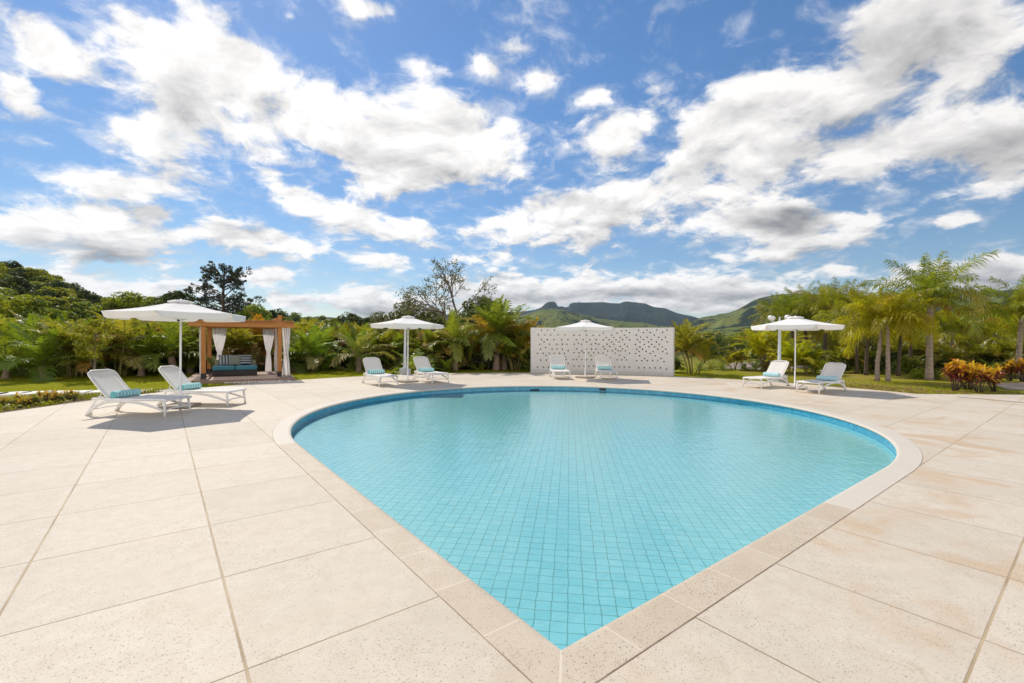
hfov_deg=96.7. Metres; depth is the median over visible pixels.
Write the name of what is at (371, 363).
sun lounger
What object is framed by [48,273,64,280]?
hillside tree
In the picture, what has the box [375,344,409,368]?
palm tree
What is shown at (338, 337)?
palm tree
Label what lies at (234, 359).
pillow
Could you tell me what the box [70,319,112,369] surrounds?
tree
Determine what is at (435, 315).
tree
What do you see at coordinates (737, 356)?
garden plant
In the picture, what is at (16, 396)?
flower bed croton
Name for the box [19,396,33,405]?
flower bed croton
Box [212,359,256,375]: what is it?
daybed
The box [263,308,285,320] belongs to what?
tree
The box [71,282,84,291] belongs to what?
hillside tree
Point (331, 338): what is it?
palm tree
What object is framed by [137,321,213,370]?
palm tree
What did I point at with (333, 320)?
tree
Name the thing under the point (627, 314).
ground
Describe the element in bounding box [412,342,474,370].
palm tree
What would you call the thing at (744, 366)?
garden plant
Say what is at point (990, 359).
shrub
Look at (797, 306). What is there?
palm tree
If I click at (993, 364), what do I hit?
garden plant
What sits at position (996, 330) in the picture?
palm tree
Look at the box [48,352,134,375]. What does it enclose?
palm tree
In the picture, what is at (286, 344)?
curtain
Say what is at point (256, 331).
palm tree
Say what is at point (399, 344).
palm tree
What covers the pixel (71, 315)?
tree
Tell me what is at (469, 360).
shrub
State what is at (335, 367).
palm tree
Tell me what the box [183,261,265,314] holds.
pine tree
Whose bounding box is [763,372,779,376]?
rolled towel
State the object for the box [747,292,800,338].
palm tree
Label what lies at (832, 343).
garden plant
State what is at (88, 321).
palm tree
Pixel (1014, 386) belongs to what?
garden path
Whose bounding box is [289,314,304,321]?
distant tree
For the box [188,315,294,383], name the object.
pergola
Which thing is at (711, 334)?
round bush
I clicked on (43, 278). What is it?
hillside tree
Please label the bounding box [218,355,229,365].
pillow
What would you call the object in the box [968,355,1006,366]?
shrub
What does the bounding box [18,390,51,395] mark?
stepping stone
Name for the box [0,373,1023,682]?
pool deck
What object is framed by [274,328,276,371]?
curtain
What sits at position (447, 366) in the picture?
palm tree
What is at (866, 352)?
palm tree
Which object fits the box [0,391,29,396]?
stepping stone
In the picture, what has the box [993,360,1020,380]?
croton bush
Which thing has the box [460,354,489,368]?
garden bench
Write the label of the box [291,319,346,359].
palm tree
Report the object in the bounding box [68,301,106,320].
hillside tree
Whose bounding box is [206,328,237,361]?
palm tree
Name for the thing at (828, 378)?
rolled towel
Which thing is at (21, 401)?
flower bed croton
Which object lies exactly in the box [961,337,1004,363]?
garden plant
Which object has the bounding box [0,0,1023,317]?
sky
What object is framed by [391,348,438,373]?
palm tree
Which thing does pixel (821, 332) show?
palm tree
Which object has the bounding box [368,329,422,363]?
palm tree
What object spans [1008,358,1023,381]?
croton bush
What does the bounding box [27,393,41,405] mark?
flower bed croton
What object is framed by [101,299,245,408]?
parasol
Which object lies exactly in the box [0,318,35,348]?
palm tree
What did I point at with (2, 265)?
hillside tree
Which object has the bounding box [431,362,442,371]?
shrub
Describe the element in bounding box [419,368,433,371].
rolled towel
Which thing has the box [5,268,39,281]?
hillside tree
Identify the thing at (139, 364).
palm tree
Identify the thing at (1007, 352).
garden plant
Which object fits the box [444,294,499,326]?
tree
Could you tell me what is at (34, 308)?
tree
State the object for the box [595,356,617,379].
sun lounger
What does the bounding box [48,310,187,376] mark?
palm tree
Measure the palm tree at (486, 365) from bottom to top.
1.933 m
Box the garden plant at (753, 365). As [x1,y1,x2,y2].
[743,360,761,369]
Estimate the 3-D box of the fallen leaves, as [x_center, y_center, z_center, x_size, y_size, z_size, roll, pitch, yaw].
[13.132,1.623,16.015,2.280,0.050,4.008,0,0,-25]
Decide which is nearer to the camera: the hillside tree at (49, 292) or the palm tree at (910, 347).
the palm tree at (910, 347)
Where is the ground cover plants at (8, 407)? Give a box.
[0,387,173,411]
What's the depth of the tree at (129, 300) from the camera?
56.44 m
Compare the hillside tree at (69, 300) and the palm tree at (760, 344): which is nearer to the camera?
the palm tree at (760, 344)
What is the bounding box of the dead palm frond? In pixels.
[968,318,1012,332]
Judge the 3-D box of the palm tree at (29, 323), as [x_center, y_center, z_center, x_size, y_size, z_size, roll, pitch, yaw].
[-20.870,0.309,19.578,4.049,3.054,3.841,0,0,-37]
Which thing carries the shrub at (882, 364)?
on the ground at (627, 314)
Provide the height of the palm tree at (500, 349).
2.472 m
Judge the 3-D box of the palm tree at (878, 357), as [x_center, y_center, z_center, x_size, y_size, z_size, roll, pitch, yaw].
[15.529,-0.193,18.971,3.646,3.872,3.747,0,0,-25]
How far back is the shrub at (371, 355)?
24.80 m
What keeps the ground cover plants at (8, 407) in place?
on the bed soil
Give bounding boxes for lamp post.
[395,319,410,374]
[768,315,790,381]
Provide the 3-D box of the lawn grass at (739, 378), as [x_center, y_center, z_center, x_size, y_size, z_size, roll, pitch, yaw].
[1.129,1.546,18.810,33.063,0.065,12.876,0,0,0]
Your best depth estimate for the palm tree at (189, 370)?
20.62 m
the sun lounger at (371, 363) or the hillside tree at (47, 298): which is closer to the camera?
the sun lounger at (371, 363)
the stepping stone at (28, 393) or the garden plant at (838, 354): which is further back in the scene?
the garden plant at (838, 354)
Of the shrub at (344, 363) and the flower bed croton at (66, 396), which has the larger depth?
the shrub at (344, 363)
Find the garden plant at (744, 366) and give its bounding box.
[733,362,751,370]
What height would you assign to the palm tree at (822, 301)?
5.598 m
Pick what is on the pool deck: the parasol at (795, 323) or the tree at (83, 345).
the parasol at (795, 323)
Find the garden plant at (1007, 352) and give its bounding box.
[972,336,1023,375]
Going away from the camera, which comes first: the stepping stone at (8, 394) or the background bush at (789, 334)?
the stepping stone at (8, 394)
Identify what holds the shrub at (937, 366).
on the ground at (627, 314)
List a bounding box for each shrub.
[111,356,137,372]
[145,354,177,371]
[178,360,199,369]
[321,347,347,368]
[353,351,384,364]
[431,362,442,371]
[452,348,479,367]
[520,357,543,369]
[674,357,688,370]
[757,355,771,365]
[827,353,863,370]
[853,351,876,372]
[860,355,895,371]
[890,352,919,366]
[901,354,925,372]
[908,368,924,378]
[915,354,943,371]
[934,368,946,379]
[939,356,985,369]
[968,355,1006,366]
[970,355,1006,366]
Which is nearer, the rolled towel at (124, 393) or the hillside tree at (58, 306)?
the rolled towel at (124, 393)
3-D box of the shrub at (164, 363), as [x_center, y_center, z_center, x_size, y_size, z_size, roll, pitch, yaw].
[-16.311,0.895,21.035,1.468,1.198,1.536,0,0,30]
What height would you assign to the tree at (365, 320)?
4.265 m
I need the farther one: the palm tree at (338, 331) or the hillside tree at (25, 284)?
the hillside tree at (25, 284)
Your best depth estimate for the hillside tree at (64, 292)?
74.14 m
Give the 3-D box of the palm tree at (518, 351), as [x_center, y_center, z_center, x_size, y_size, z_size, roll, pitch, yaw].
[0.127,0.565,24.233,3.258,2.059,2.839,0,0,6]
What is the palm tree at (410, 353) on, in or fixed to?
on the ground at (627, 314)
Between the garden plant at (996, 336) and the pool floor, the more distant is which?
the garden plant at (996, 336)
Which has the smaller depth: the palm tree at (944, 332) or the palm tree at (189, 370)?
the palm tree at (189, 370)
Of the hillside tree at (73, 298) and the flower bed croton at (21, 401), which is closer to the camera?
the flower bed croton at (21, 401)
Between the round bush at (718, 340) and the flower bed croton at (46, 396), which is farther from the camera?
the round bush at (718, 340)
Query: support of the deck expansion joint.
on the pool deck
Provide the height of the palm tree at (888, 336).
3.969 m
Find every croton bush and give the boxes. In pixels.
[940,358,982,390]
[949,360,987,389]
[954,364,1005,392]
[982,366,1005,391]
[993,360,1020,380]
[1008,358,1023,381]
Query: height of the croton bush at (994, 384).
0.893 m
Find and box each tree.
[0,262,5,269]
[0,267,24,277]
[0,273,21,286]
[0,275,36,295]
[0,278,22,295]
[0,287,26,298]
[0,293,43,321]
[0,314,31,338]
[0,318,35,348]
[0,321,105,382]
[0,330,60,378]
[1,260,22,267]
[1,310,51,344]
[1,311,111,375]
[2,313,62,375]
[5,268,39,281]
[7,297,65,324]
[8,318,84,344]
[15,267,44,279]
[16,318,127,376]
[18,313,111,374]
[26,295,70,310]
[27,267,51,276]
[27,289,57,297]
[27,301,53,312]
[28,283,53,290]
[30,281,46,284]
[31,275,57,283]
[33,325,134,375]
[36,286,76,296]
[39,299,68,319]
[41,280,70,288]
[43,298,76,313]
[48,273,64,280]
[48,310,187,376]
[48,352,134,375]
[55,309,80,323]
[62,296,91,314]
[66,296,80,301]
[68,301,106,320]
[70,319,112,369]
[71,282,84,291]
[75,288,102,306]
[91,290,160,311]
[96,321,193,376]
[102,318,160,370]
[102,318,215,375]
[129,325,198,357]
[134,321,214,371]
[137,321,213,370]
[145,328,230,375]
[154,290,202,328]
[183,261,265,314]
[192,318,273,364]
[194,328,262,371]
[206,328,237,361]
[222,309,297,357]
[235,303,272,330]
[236,343,282,370]
[253,344,318,372]
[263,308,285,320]
[263,329,331,373]
[282,318,329,346]
[282,323,362,370]
[282,327,335,356]
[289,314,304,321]
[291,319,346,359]
[299,316,313,322]
[305,329,347,367]
[314,315,327,320]
[316,319,397,371]
[316,347,353,370]
[321,317,341,329]
[323,322,372,365]
[323,325,355,358]
[326,311,363,332]
[331,329,389,370]
[337,321,392,356]
[359,317,384,336]
[362,311,411,334]
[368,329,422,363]
[373,329,425,369]
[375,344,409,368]
[379,298,445,333]
[386,329,423,353]
[387,347,424,370]
[390,328,436,363]
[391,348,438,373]
[395,257,496,321]
[397,329,464,366]
[402,325,468,368]
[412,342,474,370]
[418,324,482,368]
[419,308,443,332]
[423,309,490,370]
[433,356,459,372]
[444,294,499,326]
[444,308,491,326]
[445,353,482,369]
[455,315,511,368]
[459,322,476,335]
[461,294,541,370]
[468,300,532,369]
[468,351,508,369]
[475,307,554,368]
[483,330,527,364]
[483,333,537,370]
[487,321,533,367]
[653,318,735,373]
[729,319,815,370]
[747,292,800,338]
[764,292,817,344]
[766,338,822,374]
[768,281,835,365]
[783,341,840,373]
[789,320,835,349]
[791,281,865,366]
[808,277,872,342]
[811,297,875,370]
[815,321,876,346]
[825,286,879,373]
[825,292,943,380]
[830,292,910,374]
[840,287,948,381]
[859,249,1012,380]
[872,293,955,375]
[882,306,944,351]
[893,291,950,372]
[914,304,995,347]
[915,315,961,344]
[938,308,1018,343]
[957,274,1023,378]
[980,304,1023,369]
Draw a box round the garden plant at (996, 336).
[964,333,1023,354]
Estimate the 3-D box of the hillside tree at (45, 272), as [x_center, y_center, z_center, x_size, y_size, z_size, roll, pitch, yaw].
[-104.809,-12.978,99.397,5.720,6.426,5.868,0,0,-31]
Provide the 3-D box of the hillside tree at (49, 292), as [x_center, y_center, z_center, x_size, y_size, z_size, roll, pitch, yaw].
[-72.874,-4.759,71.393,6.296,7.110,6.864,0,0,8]
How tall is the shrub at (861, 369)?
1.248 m
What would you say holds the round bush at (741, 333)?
on the ground at (627, 314)
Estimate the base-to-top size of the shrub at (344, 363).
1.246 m
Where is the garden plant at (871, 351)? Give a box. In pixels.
[853,345,884,358]
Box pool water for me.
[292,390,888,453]
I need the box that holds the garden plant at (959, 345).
[933,333,983,356]
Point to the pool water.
(594, 397)
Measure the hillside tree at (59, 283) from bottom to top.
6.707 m
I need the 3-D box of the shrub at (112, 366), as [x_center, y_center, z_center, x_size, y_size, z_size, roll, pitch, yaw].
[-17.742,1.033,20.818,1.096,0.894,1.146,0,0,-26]
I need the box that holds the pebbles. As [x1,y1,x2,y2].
[224,379,290,383]
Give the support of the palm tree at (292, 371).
on the ground at (627, 314)
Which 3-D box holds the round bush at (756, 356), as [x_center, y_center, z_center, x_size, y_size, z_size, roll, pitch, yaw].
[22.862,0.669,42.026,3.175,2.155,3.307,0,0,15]
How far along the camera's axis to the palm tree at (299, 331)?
24.32 m
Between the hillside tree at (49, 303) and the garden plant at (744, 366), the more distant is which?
the hillside tree at (49, 303)
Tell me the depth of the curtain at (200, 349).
16.90 m
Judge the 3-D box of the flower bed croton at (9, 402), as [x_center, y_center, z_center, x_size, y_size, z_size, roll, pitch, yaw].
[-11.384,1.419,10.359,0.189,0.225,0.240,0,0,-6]
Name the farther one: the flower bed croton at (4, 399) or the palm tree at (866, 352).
the palm tree at (866, 352)
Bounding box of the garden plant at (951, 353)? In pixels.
[920,342,982,367]
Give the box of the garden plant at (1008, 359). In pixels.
[1000,344,1023,365]
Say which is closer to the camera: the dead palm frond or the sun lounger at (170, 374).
the sun lounger at (170, 374)
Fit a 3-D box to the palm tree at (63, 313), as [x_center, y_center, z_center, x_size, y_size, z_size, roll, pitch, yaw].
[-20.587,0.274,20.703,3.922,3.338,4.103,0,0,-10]
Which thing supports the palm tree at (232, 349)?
on the ground at (627, 314)
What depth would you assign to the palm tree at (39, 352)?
17.12 m
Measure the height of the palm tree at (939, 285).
5.766 m
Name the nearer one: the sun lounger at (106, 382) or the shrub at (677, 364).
the sun lounger at (106, 382)
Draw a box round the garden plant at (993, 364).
[978,358,1019,378]
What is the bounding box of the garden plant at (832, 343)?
[819,336,871,355]
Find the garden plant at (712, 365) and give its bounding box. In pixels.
[704,358,722,368]
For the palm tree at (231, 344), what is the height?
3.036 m
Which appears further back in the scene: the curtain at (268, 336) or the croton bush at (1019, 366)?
the curtain at (268, 336)
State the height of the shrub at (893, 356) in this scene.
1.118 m
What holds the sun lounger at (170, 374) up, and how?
on the pool deck
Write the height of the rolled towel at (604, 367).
0.152 m
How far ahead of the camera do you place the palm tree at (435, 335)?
24.41 m
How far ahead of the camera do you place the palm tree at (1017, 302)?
21.20 m
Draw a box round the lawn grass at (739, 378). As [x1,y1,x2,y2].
[0,369,1023,394]
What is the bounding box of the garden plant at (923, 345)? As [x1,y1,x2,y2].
[906,336,957,368]
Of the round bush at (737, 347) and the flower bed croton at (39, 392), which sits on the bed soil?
the flower bed croton at (39, 392)
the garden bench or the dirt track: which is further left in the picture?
the garden bench
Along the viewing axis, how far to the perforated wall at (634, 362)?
22.14 m
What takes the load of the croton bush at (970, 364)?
on the ground at (627, 314)
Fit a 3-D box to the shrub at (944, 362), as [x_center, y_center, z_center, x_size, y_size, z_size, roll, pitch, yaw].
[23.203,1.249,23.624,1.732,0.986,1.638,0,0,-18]
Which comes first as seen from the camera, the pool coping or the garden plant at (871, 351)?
the pool coping
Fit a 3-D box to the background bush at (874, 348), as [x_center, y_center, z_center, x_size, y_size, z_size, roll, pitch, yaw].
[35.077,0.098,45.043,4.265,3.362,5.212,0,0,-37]
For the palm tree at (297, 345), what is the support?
on the ground at (627, 314)
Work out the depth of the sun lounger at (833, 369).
14.82 m
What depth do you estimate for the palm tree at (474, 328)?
27.77 m
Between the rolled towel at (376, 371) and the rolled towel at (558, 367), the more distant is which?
the rolled towel at (558, 367)
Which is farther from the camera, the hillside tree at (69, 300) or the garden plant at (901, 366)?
the hillside tree at (69, 300)
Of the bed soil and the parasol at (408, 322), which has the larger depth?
the parasol at (408, 322)
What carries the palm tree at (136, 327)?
on the ground at (627, 314)
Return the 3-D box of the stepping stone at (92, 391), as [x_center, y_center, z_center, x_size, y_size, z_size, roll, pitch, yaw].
[-12.106,1.486,13.392,0.562,0.070,0.768,0,0,-15]
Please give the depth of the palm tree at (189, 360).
20.47 m
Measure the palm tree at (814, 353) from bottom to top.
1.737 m
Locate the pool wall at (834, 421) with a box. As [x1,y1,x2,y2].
[291,387,896,455]
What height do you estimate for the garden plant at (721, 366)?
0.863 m
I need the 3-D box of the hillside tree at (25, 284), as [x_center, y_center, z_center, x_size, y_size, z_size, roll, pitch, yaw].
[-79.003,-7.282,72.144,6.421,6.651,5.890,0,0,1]
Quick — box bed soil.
[0,392,156,412]
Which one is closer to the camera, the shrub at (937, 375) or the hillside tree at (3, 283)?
the shrub at (937, 375)
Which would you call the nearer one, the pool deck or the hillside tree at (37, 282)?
the pool deck
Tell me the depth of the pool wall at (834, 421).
12.69 m
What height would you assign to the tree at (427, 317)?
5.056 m
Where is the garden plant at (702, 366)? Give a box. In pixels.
[691,362,710,370]
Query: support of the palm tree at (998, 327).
on the ground at (627, 314)
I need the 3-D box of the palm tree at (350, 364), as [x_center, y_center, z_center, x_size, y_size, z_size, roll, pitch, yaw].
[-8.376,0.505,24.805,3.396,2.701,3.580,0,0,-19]
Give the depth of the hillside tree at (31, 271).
95.86 m
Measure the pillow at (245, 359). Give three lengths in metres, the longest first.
0.460 x 0.460 x 0.150 m
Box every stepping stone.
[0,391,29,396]
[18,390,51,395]
[74,390,93,393]
[85,390,99,393]
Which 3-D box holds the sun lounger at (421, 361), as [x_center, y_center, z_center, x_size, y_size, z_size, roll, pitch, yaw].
[-3.119,1.067,17.340,0.706,0.938,1.790,0,0,-37]
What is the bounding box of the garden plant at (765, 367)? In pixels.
[754,361,768,371]
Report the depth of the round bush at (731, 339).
47.30 m
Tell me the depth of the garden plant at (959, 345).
26.06 m
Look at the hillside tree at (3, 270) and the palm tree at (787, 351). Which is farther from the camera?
the hillside tree at (3, 270)
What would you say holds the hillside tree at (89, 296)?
on the ground at (627, 314)
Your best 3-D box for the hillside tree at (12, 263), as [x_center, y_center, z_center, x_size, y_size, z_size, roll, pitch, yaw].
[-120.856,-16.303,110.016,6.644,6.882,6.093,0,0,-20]
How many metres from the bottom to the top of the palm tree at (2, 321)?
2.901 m
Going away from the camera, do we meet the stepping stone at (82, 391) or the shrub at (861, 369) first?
the stepping stone at (82, 391)
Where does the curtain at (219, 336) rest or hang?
hanging from the pergola
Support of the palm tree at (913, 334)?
on the ground at (627, 314)
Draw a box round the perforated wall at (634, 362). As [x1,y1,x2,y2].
[530,328,674,375]
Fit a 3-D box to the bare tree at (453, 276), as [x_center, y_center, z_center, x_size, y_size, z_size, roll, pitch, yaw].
[-4.938,-2.038,33.510,7.054,7.493,8.864,0,0,-11]
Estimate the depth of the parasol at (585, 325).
18.91 m
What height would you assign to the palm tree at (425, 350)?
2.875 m
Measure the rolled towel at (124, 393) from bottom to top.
0.152 m
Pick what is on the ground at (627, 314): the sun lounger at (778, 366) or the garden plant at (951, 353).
the garden plant at (951, 353)
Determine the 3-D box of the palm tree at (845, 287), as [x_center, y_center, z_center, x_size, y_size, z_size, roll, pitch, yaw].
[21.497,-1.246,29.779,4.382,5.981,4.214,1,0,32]
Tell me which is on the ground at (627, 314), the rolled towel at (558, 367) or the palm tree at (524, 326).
the palm tree at (524, 326)
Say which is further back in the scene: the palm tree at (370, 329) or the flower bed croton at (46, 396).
the palm tree at (370, 329)
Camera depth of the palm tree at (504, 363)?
24.49 m
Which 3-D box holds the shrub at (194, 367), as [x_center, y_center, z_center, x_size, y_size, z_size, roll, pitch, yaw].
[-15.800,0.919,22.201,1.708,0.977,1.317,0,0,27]
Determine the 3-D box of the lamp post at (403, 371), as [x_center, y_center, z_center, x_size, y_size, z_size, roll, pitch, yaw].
[-4.862,0.266,20.721,0.773,2.540,0.773,0,0,16]
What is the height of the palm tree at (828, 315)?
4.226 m
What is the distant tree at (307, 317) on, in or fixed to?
on the ground at (627, 314)
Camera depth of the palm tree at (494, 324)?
23.95 m
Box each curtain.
[199,326,200,376]
[212,328,226,359]
[263,329,273,370]
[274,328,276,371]
[282,328,289,374]
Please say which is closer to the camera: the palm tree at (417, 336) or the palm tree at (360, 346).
the palm tree at (360, 346)
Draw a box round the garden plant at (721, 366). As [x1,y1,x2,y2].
[714,360,731,370]
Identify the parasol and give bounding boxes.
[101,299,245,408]
[370,315,443,382]
[556,319,613,378]
[751,315,844,389]
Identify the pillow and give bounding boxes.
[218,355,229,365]
[229,354,241,364]
[240,354,251,364]
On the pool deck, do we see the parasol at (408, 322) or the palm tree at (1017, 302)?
the parasol at (408, 322)
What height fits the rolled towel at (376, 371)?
0.152 m
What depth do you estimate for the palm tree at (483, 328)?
24.72 m
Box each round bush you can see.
[693,334,731,358]
[699,330,723,354]
[715,340,747,358]
[723,334,740,343]
[731,331,748,343]
[741,340,776,357]
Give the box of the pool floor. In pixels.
[292,391,895,649]
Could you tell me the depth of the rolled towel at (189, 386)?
10.99 m
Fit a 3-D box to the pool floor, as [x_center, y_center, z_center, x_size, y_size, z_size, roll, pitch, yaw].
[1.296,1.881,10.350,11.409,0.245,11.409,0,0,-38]
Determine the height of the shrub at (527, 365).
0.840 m
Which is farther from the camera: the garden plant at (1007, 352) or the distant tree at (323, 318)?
the distant tree at (323, 318)
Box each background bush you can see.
[768,330,830,345]
[802,338,829,353]
[852,335,892,352]
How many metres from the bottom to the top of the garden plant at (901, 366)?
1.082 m
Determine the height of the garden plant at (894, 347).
2.260 m
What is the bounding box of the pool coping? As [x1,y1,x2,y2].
[272,385,922,682]
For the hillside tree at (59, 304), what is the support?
on the ground at (627, 314)
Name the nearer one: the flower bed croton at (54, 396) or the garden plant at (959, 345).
the flower bed croton at (54, 396)
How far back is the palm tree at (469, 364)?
24.50 m
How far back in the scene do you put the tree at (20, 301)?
35.38 m
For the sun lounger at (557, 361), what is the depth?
20.00 m
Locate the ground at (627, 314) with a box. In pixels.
[0,289,1023,398]
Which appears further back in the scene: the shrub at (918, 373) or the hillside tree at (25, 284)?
the hillside tree at (25, 284)
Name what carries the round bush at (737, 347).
on the ground at (627, 314)
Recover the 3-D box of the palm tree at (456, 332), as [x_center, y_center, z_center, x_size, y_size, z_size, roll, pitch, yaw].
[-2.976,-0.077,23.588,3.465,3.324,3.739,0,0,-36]
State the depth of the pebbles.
16.47 m
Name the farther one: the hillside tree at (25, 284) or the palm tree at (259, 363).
the hillside tree at (25, 284)
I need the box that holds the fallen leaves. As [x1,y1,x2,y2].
[840,382,969,393]
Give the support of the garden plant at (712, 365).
on the ground at (627, 314)
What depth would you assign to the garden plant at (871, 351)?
25.03 m
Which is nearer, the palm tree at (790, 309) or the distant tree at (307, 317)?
the palm tree at (790, 309)
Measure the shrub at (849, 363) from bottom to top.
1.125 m
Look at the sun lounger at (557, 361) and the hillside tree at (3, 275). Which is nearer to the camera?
the sun lounger at (557, 361)
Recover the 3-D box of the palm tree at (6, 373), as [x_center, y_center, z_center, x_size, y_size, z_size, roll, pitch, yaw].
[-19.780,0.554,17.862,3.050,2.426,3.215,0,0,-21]
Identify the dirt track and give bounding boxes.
[721,362,809,369]
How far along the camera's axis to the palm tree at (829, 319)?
23.48 m
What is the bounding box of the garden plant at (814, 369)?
[800,362,823,373]
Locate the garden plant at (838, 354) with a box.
[822,345,864,372]
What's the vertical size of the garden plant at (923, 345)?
2.248 m
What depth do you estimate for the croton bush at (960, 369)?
15.31 m
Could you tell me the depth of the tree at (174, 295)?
55.20 m
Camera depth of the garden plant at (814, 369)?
23.85 m
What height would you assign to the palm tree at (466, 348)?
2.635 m
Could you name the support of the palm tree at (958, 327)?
on the ground at (627, 314)
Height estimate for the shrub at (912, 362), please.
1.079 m
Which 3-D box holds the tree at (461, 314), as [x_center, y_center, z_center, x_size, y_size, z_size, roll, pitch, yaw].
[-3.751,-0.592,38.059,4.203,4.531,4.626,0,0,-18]
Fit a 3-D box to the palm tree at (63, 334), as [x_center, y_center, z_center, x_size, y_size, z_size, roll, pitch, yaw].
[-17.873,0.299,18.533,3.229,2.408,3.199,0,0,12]
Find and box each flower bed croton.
[0,396,8,405]
[6,398,15,406]
[12,392,25,404]
[16,397,26,406]
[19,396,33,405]
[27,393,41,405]
[29,390,43,397]
[41,391,53,400]
[48,391,62,402]
[62,390,73,398]
[66,389,80,399]
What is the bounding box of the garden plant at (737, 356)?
[718,347,749,369]
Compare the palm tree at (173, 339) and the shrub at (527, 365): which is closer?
the palm tree at (173, 339)
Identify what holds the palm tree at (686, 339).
on the ground at (627, 314)
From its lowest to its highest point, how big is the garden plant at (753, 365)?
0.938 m
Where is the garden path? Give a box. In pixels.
[997,383,1023,389]
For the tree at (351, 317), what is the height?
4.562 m
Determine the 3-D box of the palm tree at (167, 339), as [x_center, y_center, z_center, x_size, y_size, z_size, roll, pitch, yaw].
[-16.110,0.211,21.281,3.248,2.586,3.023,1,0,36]
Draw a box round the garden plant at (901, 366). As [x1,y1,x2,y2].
[882,359,910,372]
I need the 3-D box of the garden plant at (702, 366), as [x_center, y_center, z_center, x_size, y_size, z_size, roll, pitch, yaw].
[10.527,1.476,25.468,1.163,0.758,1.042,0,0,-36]
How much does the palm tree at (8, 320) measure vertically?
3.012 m
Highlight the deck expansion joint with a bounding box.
[957,396,1023,402]
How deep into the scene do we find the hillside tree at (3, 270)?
92.45 m
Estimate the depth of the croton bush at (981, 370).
14.94 m
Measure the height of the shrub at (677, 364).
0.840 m
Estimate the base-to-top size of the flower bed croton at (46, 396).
0.317 m
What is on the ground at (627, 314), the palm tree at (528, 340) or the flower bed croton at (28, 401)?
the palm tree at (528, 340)
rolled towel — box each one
[110,389,140,397]
[178,382,201,389]
[368,370,384,373]
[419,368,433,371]
[552,366,564,368]
[598,366,611,369]
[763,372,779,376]
[816,375,837,380]
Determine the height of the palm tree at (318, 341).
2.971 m
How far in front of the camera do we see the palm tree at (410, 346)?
26.24 m
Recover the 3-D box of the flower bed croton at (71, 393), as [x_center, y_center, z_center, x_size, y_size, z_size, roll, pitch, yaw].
[-11.189,1.373,11.630,0.327,0.323,0.327,0,0,15]
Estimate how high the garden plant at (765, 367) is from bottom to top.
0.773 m
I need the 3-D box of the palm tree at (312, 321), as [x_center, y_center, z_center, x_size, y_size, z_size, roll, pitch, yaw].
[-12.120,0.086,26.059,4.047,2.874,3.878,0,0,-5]
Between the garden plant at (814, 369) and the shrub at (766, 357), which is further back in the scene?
the shrub at (766, 357)
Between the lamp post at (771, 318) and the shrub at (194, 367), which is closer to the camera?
the lamp post at (771, 318)
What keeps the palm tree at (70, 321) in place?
on the ground at (627, 314)
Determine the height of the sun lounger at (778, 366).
0.938 m
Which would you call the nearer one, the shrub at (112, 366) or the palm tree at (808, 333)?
the shrub at (112, 366)
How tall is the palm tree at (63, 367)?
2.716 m
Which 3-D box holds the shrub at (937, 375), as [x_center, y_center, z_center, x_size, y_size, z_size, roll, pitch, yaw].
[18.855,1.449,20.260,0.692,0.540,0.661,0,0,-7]
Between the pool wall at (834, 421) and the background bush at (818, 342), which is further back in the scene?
the background bush at (818, 342)
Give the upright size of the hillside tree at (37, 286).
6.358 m
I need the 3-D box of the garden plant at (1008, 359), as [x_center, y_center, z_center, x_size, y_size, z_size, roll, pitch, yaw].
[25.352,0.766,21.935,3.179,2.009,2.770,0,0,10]
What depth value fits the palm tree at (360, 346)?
22.58 m
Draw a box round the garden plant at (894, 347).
[869,335,925,358]
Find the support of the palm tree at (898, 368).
on the ground at (627, 314)
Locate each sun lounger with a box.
[85,369,191,416]
[156,365,246,405]
[362,357,398,386]
[412,356,448,383]
[549,355,570,379]
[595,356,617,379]
[742,360,789,388]
[796,362,846,393]
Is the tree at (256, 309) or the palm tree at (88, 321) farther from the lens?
the tree at (256, 309)
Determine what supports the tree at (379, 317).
on the ground at (627, 314)
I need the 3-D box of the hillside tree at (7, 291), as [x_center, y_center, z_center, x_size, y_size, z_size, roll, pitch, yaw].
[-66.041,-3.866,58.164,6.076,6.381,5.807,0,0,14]

